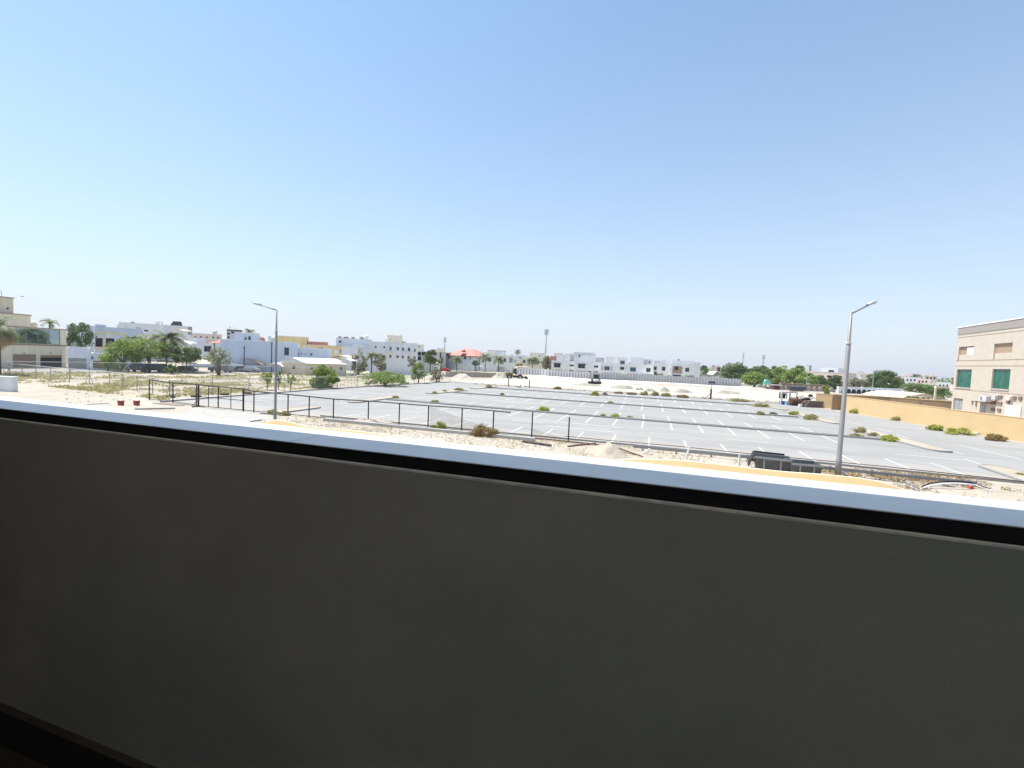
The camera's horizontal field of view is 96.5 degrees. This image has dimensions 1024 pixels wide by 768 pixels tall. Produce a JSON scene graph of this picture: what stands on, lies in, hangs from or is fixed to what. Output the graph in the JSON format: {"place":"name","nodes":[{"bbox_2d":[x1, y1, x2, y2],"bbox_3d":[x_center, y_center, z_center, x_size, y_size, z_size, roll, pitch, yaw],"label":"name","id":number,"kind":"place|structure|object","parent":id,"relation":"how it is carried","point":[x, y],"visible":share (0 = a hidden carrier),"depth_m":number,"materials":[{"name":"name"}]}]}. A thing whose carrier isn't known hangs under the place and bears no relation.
{"place":"outdoors","nodes":[
{"label":"outdoors","id":0,"kind":"place"},
{"bbox_2d":[66,324,94,362],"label":"house","id":1,"kind":"structure","parent":0,"point":[92,348],"depth_m":120.12,"materials":[{"name":"paint"}]},
{"bbox_2d":[95,324,141,365],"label":"house","id":2,"kind":"structure","parent":0,"point":[105,335],"depth_m":111.94,"materials":[{"name":"paint"}]},
{"bbox_2d":[2,369,355,376],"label":"street","id":3,"kind":"structure","parent":0,"point":[93,372],"depth_m":90.01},
{"bbox_2d":[123,363,150,372],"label":"parked car","id":4,"kind":"object","parent":3,"relation":"on","point":[133,367],"visible":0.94,"depth_m":90.65,"materials":[{"name":"black paint"}]},
{"bbox_2d":[139,364,167,372],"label":"parked car","id":5,"kind":"object","parent":3,"relation":"on","point":[156,367],"visible":0.77,"depth_m":92.31,"materials":[{"name":"black paint"}]},
{"bbox_2d":[208,364,233,372],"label":"parked car","id":6,"kind":"object","parent":3,"relation":"on","point":[229,369],"visible":0.8,"depth_m":101.93,"materials":[{"name":"grey paint"}]},
{"bbox_2d":[238,366,261,372],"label":"parked car","id":7,"kind":"object","parent":3,"relation":"on","point":[254,369],"visible":0.99,"depth_m":108.09,"materials":[{"name":"silver metal"}]},
{"bbox_2d":[280,357,348,375],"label":"tent","id":8,"kind":"object","parent":3,"relation":"on","point":[295,365],"visible":0.83,"depth_m":107.75,"materials":[{"name":"white fabric"}]},
{"bbox_2d":[192,330,221,343],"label":"house","id":9,"kind":"structure","parent":0,"point":[214,336],"depth_m":145.97,"materials":[{"name":"paint"}]},
{"bbox_2d":[179,407,279,422],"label":"driveway","id":10,"kind":"structure","parent":0,"point":[234,415],"depth_m":40.05,"materials":[{"name":"concrete"}]},
{"bbox_2d":[227,325,241,339],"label":"house","id":11,"kind":"structure","parent":0,"point":[230,333],"depth_m":142.17,"materials":[{"name":"paint"}]},
{"bbox_2d":[298,344,331,358],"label":"house","id":12,"kind":"structure","parent":0,"point":[308,352],"depth_m":119.39,"materials":[{"name":"paint"}]},
{"bbox_2d":[431,348,445,368],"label":"house","id":13,"kind":"structure","parent":0,"point":[440,352],"depth_m":187.61,"materials":[{"name":"paint"}]},
{"bbox_2d":[445,371,505,377],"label":"wall","id":14,"kind":"structure","parent":0,"point":[481,374],"depth_m":133.90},
{"bbox_2d":[0,396,1023,767],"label":"balcony","id":15,"kind":"structure","parent":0,"point":[190,592],"depth_m":1.16,"materials":[{"name":"grey paint"}]},
{"bbox_2d":[0,341,1023,502],"bbox_3d":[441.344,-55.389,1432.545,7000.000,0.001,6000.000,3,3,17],"label":"ground","id":16,"kind":"structure","parent":0,"point":[34,390],"depth_m":42.67,"materials":[{"name":"sand"}]},
{"bbox_2d":[0,376,17,391],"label":"concrete barrier","id":17,"kind":"object","parent":16,"relation":"on","point":[8,383],"visible":1,"depth_m":50.07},
{"bbox_2d":[0,316,23,373],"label":"palm tree","id":18,"kind":"object","parent":16,"relation":"on","point":[8,336],"visible":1,"depth_m":69.99,"materials":[{"name":"green plant"}]},
{"bbox_2d":[0,291,66,367],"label":"villa","id":19,"kind":"object","parent":16,"relation":"on","point":[46,347],"visible":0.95,"depth_m":92.45,"materials":[{"name":"paint"}]},
{"bbox_2d":[14,327,59,344],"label":"window","id":20,"kind":"structure","parent":19,"relation":"in","point":[31,336],"depth_m":92.51,"materials":[{"name":"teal glass"}]},
{"bbox_2d":[67,347,89,369],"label":"garage block","id":21,"kind":"structure","parent":16,"relation":"on","point":[77,356],"depth_m":92.51,"materials":[{"name":"paint"}]},
{"bbox_2d":[66,322,97,346],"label":"tree","id":22,"kind":"object","parent":16,"relation":"on","point":[74,331],"visible":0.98,"depth_m":103.26,"materials":[{"name":"green plant"}]},
{"bbox_2d":[1,362,171,394],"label":"chain link fence","id":23,"kind":"object","parent":16,"relation":"on","point":[90,376],"visible":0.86,"depth_m":61.91,"materials":[{"name":"grey"}]},
{"bbox_2d":[91,352,118,369],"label":"annex","id":24,"kind":"object","parent":16,"relation":"on","point":[95,366],"visible":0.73,"depth_m":92.86,"materials":[{"name":"paint"}]},
{"bbox_2d":[97,337,145,371],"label":"tree","id":25,"kind":"object","parent":16,"relation":"on","point":[113,352],"visible":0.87,"depth_m":90.73,"materials":[{"name":"green plant"}]},
{"bbox_2d":[120,336,172,362],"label":"tree","id":26,"kind":"object","parent":16,"relation":"on","point":[140,346],"visible":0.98,"depth_m":91.57,"materials":[{"name":"green plant"}]},
{"bbox_2d":[119,321,191,360],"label":"apartment block","id":27,"kind":"structure","parent":16,"relation":"on","point":[150,328],"depth_m":152.67,"materials":[{"name":"paint"}]},
{"bbox_2d":[3,361,312,375],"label":"chain link fence","id":28,"kind":"object","parent":16,"relation":"on","point":[129,368],"visible":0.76,"depth_m":87.57,"materials":[{"name":"grey"}]},
{"bbox_2d":[143,330,188,371],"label":"palm tree","id":29,"kind":"object","parent":16,"relation":"on","point":[171,339],"visible":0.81,"depth_m":96.10,"materials":[{"name":"green plant"}]},
{"bbox_2d":[167,345,201,372],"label":"tree","id":30,"kind":"object","parent":16,"relation":"on","point":[193,355],"visible":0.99,"depth_m":95.30,"materials":[{"name":"green plant"}]},
{"bbox_2d":[0,371,377,399],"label":"dry weeds","id":31,"kind":"object","parent":16,"relation":"on","point":[115,385],"visible":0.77,"depth_m":68.51,"materials":[{"name":"plant"}]},
{"bbox_2d":[188,338,219,366],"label":"house","id":32,"kind":"structure","parent":16,"relation":"on","point":[203,346],"depth_m":124.99,"materials":[{"name":"paint"}]},
{"bbox_2d":[203,347,232,375],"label":"tree","id":33,"kind":"object","parent":16,"relation":"on","point":[217,360],"visible":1,"depth_m":91.73,"materials":[{"name":"green plant"}]},
{"bbox_2d":[220,332,297,371],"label":"house","id":34,"kind":"structure","parent":16,"relation":"on","point":[256,348],"depth_m":113.29,"materials":[{"name":"paint"}]},
{"bbox_2d":[251,302,277,419],"bbox_3d":[-19.616,-1.639,36.150,2.112,9.541,0.398,3,3,2],"label":"street lamp","id":35,"kind":"object","parent":16,"relation":"on","point":[275,382],"visible":0.98,"depth_m":36.14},
{"bbox_2d":[259,372,271,389],"bbox_3d":[-34.885,-0.431,64.925,1.707,2.703,1.986,2,3,0],"label":"tree","id":36,"kind":"object","parent":16,"relation":"on","point":[267,377],"visible":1,"depth_m":64.56,"materials":[{"name":"green plant"}]},
{"bbox_2d":[277,336,341,359],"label":"villa","id":37,"kind":"object","parent":16,"relation":"on","point":[304,341],"visible":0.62,"depth_m":144.20,"materials":[{"name":"paint"}]},
{"bbox_2d":[169,372,449,395],"bbox_3d":[-25.630,-0.574,80.636,2.198,1.962,64.430,4,3,21],"label":"chain link fence","id":38,"kind":"object","parent":16,"relation":"on","point":[287,377],"visible":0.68,"depth_m":64.30,"materials":[{"name":"grey"}]},
{"bbox_2d":[308,364,340,388],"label":"shrub","id":39,"kind":"object","parent":16,"relation":"on","point":[320,380],"visible":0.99,"depth_m":71.71,"materials":[{"name":"green plant"}]},
{"bbox_2d":[263,420,436,441],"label":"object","id":40,"kind":"object","parent":16,"relation":"on","point":[281,422],"visible":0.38,"depth_m":21.08,"materials":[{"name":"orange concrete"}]},
{"bbox_2d":[336,335,371,370],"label":"apartment block","id":41,"kind":"structure","parent":16,"relation":"on","point":[352,345],"depth_m":146.54,"materials":[{"name":"paint"}]},
{"bbox_2d":[351,349,367,374],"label":"tree","id":42,"kind":"object","parent":16,"relation":"on","point":[362,366],"visible":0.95,"depth_m":119.91,"materials":[{"name":"green plant"}]},
{"bbox_2d":[149,379,598,444],"bbox_3d":[-15.929,1.981,39.913,46.824,2.214,1.088,4,3,18],"label":"black fence","id":43,"kind":"object","parent":16,"relation":"on","point":[242,400],"visible":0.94,"depth_m":40.32,"materials":[{"name":"metal"}]},
{"bbox_2d":[354,418,394,423],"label":"rubble ridge","id":44,"kind":"structure","parent":16,"relation":"on","point":[372,420],"depth_m":38.67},
{"bbox_2d":[372,353,386,371],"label":"tree","id":45,"kind":"object","parent":16,"relation":"on","point":[381,364],"visible":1,"depth_m":103.47,"materials":[{"name":"green plant"}]},
{"bbox_2d":[358,371,408,385],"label":"shrub","id":46,"kind":"object","parent":16,"relation":"on","point":[385,378],"visible":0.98,"depth_m":81.86,"materials":[{"name":"green plant"}]},
{"bbox_2d":[369,334,416,374],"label":"apartment block","id":47,"kind":"structure","parent":16,"relation":"on","point":[397,351],"depth_m":129.76,"materials":[{"name":"paint"}]},
{"bbox_2d":[410,362,426,382],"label":"tree","id":48,"kind":"object","parent":16,"relation":"on","point":[415,372],"visible":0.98,"depth_m":94.94,"materials":[{"name":"green plant"}]},
{"bbox_2d":[417,351,429,372],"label":"house","id":49,"kind":"structure","parent":16,"relation":"on","point":[420,354],"depth_m":148.44,"materials":[{"name":"paint"}]},
{"bbox_2d":[323,418,534,440],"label":"concrete beam","id":50,"kind":"structure","parent":16,"relation":"on","point":[425,429],"depth_m":36.13,"materials":[{"name":"concrete"}]},
{"bbox_2d":[423,349,437,371],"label":"tree","id":51,"kind":"object","parent":16,"relation":"on","point":[428,358],"visible":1,"depth_m":139.37,"materials":[{"name":"green plant"}]},
{"bbox_2d":[429,367,444,381],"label":"shrub","id":52,"kind":"object","parent":16,"relation":"on","point":[439,374],"visible":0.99,"depth_m":101.38,"materials":[{"name":"green plant"}]},
{"bbox_2d":[449,373,474,380],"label":"spoil heap","id":53,"kind":"object","parent":16,"relation":"on","point":[460,376],"visible":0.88,"depth_m":116.21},
{"bbox_2d":[446,349,483,370],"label":"villa","id":54,"kind":"object","parent":16,"relation":"on","point":[469,356],"visible":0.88,"depth_m":193.46,"materials":[{"name":"paint"}]},
{"bbox_2d":[469,423,498,436],"bbox_3d":[-2.154,3.498,34.734,2.345,1.080,1.330,2,3,0],"label":"weed clump","id":55,"kind":"object","parent":16,"relation":"on","point":[480,429],"visible":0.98,"depth_m":34.44,"materials":[{"name":"brown plant"}]},
{"bbox_2d":[480,350,518,371],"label":"villa","id":56,"kind":"object","parent":16,"relation":"on","point":[511,361],"visible":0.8,"depth_m":185.98,"materials":[{"name":"paint"}]},
{"bbox_2d":[520,353,548,369],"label":"villa","id":57,"kind":"object","parent":16,"relation":"on","point":[540,356],"visible":0.52,"depth_m":179.83,"materials":[{"name":"paint"}]},
{"bbox_2d":[65,383,1023,500],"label":"rubble","id":58,"kind":"object","parent":16,"relation":"on","point":[430,436],"visible":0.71,"depth_m":35.30,"materials":[{"name":"stone"}]},
{"bbox_2d":[542,356,550,369],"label":"tree","id":59,"kind":"object","parent":16,"relation":"on","point":[546,362],"visible":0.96,"depth_m":164.00,"materials":[{"name":"green plant"}]},
{"bbox_2d":[551,354,573,370],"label":"modern villa","id":60,"kind":"object","parent":16,"relation":"on","point":[562,362],"visible":0.76,"depth_m":195.68,"materials":[{"name":"paint"}]},
{"bbox_2d":[574,352,603,372],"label":"modern villa","id":61,"kind":"object","parent":16,"relation":"on","point":[587,362],"visible":0.72,"depth_m":191.11,"materials":[{"name":"paint"}]},
{"bbox_2d":[160,381,1023,483],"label":"parking lot","id":62,"kind":"structure","parent":16,"relation":"on","point":[723,425],"depth_m":46.13,"materials":[{"name":"asphalt"}]},
{"bbox_2d":[565,436,1023,481],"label":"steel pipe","id":63,"kind":"object","parent":62,"relation":"on","point":[808,459],"visible":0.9,"depth_m":29.14,"materials":[{"name":"metal"}]},
{"bbox_2d":[800,400,823,407],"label":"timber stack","id":64,"kind":"object","parent":62,"relation":"on","point":[812,403],"visible":0.97,"depth_m":75.71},
{"bbox_2d":[880,434,899,441],"bbox_3d":[34.171,4.894,41.322,1.974,0.776,1.328,2,3,0],"label":"weed clump","id":65,"kind":"object","parent":62,"relation":"on","point":[888,438],"visible":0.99,"depth_m":41.11,"materials":[{"name":"green plant"}]},
{"bbox_2d":[925,424,943,430],"bbox_3d":[47.144,4.877,51.004,1.770,0.912,1.250,2,3,0],"label":"weed clump","id":66,"kind":"object","parent":62,"relation":"on","point":[934,427],"visible":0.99,"depth_m":50.76,"materials":[{"name":"green plant"}]},
{"bbox_2d":[944,427,976,435],"bbox_3d":[47.228,4.976,48.431,3.520,0.997,2.393,2,3,0],"label":"weed clump","id":67,"kind":"object","parent":62,"relation":"on","point":[960,431],"visible":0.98,"depth_m":48.02,"materials":[{"name":"green plant"}]},
{"bbox_2d":[984,433,1009,441],"bbox_3d":[47.154,5.212,44.560,2.166,0.911,1.332,2,3,0],"label":"weed clump","id":68,"kind":"object","parent":62,"relation":"on","point":[996,437],"visible":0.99,"depth_m":44.34,"materials":[{"name":"brown plant"}]},
{"bbox_2d":[584,442,629,458],"bbox_3d":[6.223,4.237,30.316,3.428,0.807,4.000,2,3,0],"label":"sand heap","id":69,"kind":"object","parent":16,"relation":"on","point":[608,450],"visible":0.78,"depth_m":29.23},
{"bbox_2d":[601,356,626,373],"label":"modern villa","id":70,"kind":"object","parent":16,"relation":"on","point":[614,364],"visible":0.84,"depth_m":184.97,"materials":[{"name":"paint"}]},
{"bbox_2d":[497,366,741,386],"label":"panel fence","id":71,"kind":"object","parent":16,"relation":"on","point":[646,377],"visible":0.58,"depth_m":133.47,"materials":[{"name":"metal"}]},
{"bbox_2d":[254,415,1021,496],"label":"verge weeds","id":72,"kind":"object","parent":16,"relation":"on","point":[895,478],"visible":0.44,"depth_m":26.96,"materials":[{"name":"plant"}]},
{"bbox_2d":[626,357,652,374],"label":"modern villa","id":73,"kind":"object","parent":16,"relation":"on","point":[643,366],"visible":0.8,"depth_m":180.22,"materials":[{"name":"paint"}]},
{"bbox_2d":[653,360,671,375],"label":"modern villa","id":74,"kind":"object","parent":16,"relation":"on","point":[663,367],"visible":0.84,"depth_m":174.56,"materials":[{"name":"paint"}]},
{"bbox_2d":[670,359,700,376],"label":"modern villa","id":75,"kind":"object","parent":16,"relation":"on","point":[684,368],"visible":0.74,"depth_m":170.59,"materials":[{"name":"paint"}]},
{"bbox_2d":[633,445,753,459],"bbox_3d":[12.358,4.623,30.709,8.200,0.400,0.140,3,3,17],"label":"guard rail","id":76,"kind":"object","parent":16,"relation":"on","point":[676,450],"visible":0.8,"depth_m":30.73,"materials":[{"name":"metal"}]},
{"bbox_2d":[719,362,750,383],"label":"tree","id":77,"kind":"object","parent":16,"relation":"on","point":[732,371],"visible":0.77,"depth_m":163.32,"materials":[{"name":"green plant"}]},
{"bbox_2d":[740,371,767,386],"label":"tree","id":78,"kind":"object","parent":16,"relation":"on","point":[754,378],"visible":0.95,"depth_m":148.18,"materials":[{"name":"green plant"}]},
{"bbox_2d":[745,365,768,373],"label":"tree","id":79,"kind":"object","parent":16,"relation":"on","point":[762,369],"visible":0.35,"depth_m":182.86,"materials":[{"name":"green plant"}]},
{"bbox_2d":[612,459,909,490],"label":"verge","id":80,"kind":"structure","parent":16,"relation":"on","point":[840,479],"depth_m":15.47,"materials":[{"name":"sand"}]},
{"bbox_2d":[747,451,792,470],"bbox_3d":[15.163,4.641,26.994,2.200,1.020,1.420,4,4,25],"label":"metal bin","id":81,"kind":"object","parent":16,"relation":"on","point":[769,460],"visible":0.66,"depth_m":26.59,"materials":[{"name":"metal"}]},
{"bbox_2d":[770,365,787,383],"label":"tree","id":82,"kind":"object","parent":16,"relation":"on","point":[780,371],"visible":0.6,"depth_m":163.82,"materials":[{"name":"green plant"}]},
{"bbox_2d":[780,368,807,383],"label":"tree","id":83,"kind":"object","parent":16,"relation":"on","point":[790,375],"visible":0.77,"depth_m":156.89,"materials":[{"name":"green plant"}]},
{"bbox_2d":[785,385,806,390],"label":"skip","id":84,"kind":"object","parent":16,"relation":"on","point":[796,388],"visible":1,"depth_m":131.18,"materials":[{"name":"grey metal"}]},
{"bbox_2d":[784,458,823,473],"bbox_3d":[16.495,4.843,26.014,1.672,0.840,1.360,3,3,13],"label":"metal bin","id":85,"kind":"object","parent":16,"relation":"on","point":[804,466],"visible":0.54,"depth_m":25.51,"materials":[{"name":"metal"}]},
{"bbox_2d":[795,371,818,383],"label":"tree","id":86,"kind":"object","parent":16,"relation":"on","point":[803,376],"visible":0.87,"depth_m":150.68,"materials":[{"name":"green plant"}]},
{"bbox_2d":[827,375,842,389],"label":"tree","id":87,"kind":"object","parent":16,"relation":"on","point":[834,381],"visible":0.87,"depth_m":157.08,"materials":[{"name":"green plant"}]},
{"bbox_2d":[814,367,856,381],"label":"villa","id":88,"kind":"object","parent":16,"relation":"on","point":[828,372],"visible":0.45,"depth_m":220.98,"materials":[{"name":"paint"}]},
{"bbox_2d":[834,300,877,474],"bbox_3d":[19.864,0.278,26.407,1.610,10.193,0.398,3,3,2],"label":"street lamp","id":89,"kind":"object","parent":16,"relation":"on","point":[838,464],"visible":0.97,"depth_m":26.34,"materials":[{"name":"metal"}]},
{"bbox_2d":[848,377,865,386],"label":"tree","id":90,"kind":"object","parent":16,"relation":"on","point":[855,382],"visible":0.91,"depth_m":168.67,"materials":[{"name":"green plant"}]},
{"bbox_2d":[866,370,904,388],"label":"tree","id":91,"kind":"object","parent":16,"relation":"on","point":[882,379],"visible":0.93,"depth_m":143.24,"materials":[{"name":"green plant"}]},
{"bbox_2d":[822,465,977,484],"bbox_3d":[22.193,5.296,26.521,7.500,0.370,0.140,4,3,19],"label":"guard rail","id":92,"kind":"object","parent":16,"relation":"on","point":[830,468],"visible":0.72,"depth_m":26.40,"materials":[{"name":"metal"}]},
{"bbox_2d":[862,390,947,400],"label":"carport","id":93,"kind":"object","parent":16,"relation":"on","point":[902,394],"visible":0.69,"depth_m":81.34,"materials":[{"name":"beige fabric"}]},
{"bbox_2d":[816,393,1023,441],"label":"boundary wall","id":94,"kind":"structure","parent":16,"relation":"on","point":[1010,427],"depth_m":53.90,"materials":[{"name":"yellow paint"}]},
{"bbox_2d":[892,382,952,398],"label":"tree","id":95,"kind":"object","parent":16,"relation":"on","point":[920,388],"visible":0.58,"depth_m":116.16,"materials":[{"name":"green plant"}]},
{"bbox_2d":[922,483,992,490],"bbox_3d":[23.724,5.477,24.637,3.866,0.348,0.690,2,3,-2],"label":"pale hose","id":96,"kind":"object","parent":16,"relation":"on","point":[955,483],"visible":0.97,"depth_m":24.59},
{"bbox_2d":[0,0,1023,377],"label":"sky","id":97,"kind":"structure","parent":0,"point":[708,183],"materials":[{"name":"blue"}]},
{"bbox_2d":[513,374,736,388],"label":"embankment","id":98,"kind":"structure","parent":0,"point":[636,382],"depth_m":129.32,"materials":[{"name":"soil"}]},
{"bbox_2d":[464,377,815,401],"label":"excavated sand","id":99,"kind":"structure","parent":0,"point":[769,395],"depth_m":103.67,"materials":[{"name":"sand"}]},
{"bbox_2d":[506,368,527,378],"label":"wheel loader","id":100,"kind":"object","parent":99,"relation":"on","point":[511,375],"visible":0.89,"depth_m":127.23,"materials":[{"name":"black metal"}]},
{"bbox_2d":[732,386,767,390],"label":"spoil heap","id":101,"kind":"object","parent":99,"relation":"on","point":[749,388],"visible":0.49,"depth_m":121.55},
{"bbox_2d":[748,386,951,398],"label":"road","id":102,"kind":"structure","parent":0,"point":[830,392],"depth_m":135.44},
{"bbox_2d":[758,383,835,391],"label":"park wall","id":103,"kind":"structure","parent":102,"relation":"on","point":[814,387],"depth_m":139.64,"materials":[{"name":"white paint"}]},
{"bbox_2d":[837,386,901,393],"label":"arcade wall","id":104,"kind":"structure","parent":102,"relation":"on","point":[856,390],"depth_m":133.52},
{"bbox_2d":[924,375,937,385],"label":"house","id":105,"kind":"structure","parent":0,"point":[933,379],"depth_m":232.60,"materials":[{"name":"paint"}]},
{"label":"courtyard","id":106,"kind":"structure","parent":0,"visible":0},
{"bbox_2d":[831,394,951,409],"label":"courtyard wall","id":107,"kind":"structure","parent":106,"relation":"on","point":[836,402],"depth_m":71.72,"materials":[{"name":"brown paint"}]},
{"bbox_2d":[951,317,1023,417],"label":"office building","id":108,"kind":"structure","parent":106,"relation":"on","point":[989,373],"depth_m":57.44,"materials":[{"name":"paint"}]},
{"bbox_2d":[954,398,962,409],"bbox_3d":[63.036,3.483,64.465,0.120,2.908,2.485,4,3,23],"label":"door","id":109,"kind":"structure","parent":108,"relation":"in","point":[958,403],"depth_m":64.63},
{"bbox_2d":[954,369,971,388],"bbox_3d":[62.793,-0.714,63.498,0.310,2.657,4.118,4,3,23],"label":"window","id":110,"kind":"structure","parent":108,"relation":"in","point":[964,375],"depth_m":63.62,"materials":[{"name":"green glass"}]},
{"bbox_2d":[992,369,1010,390],"bbox_3d":[59.480,-0.542,55.583,0.310,2.553,3.809,4,3,23],"label":"window","id":111,"kind":"structure","parent":108,"relation":"in","point":[1001,379],"depth_m":55.65,"materials":[{"name":"green glass"}]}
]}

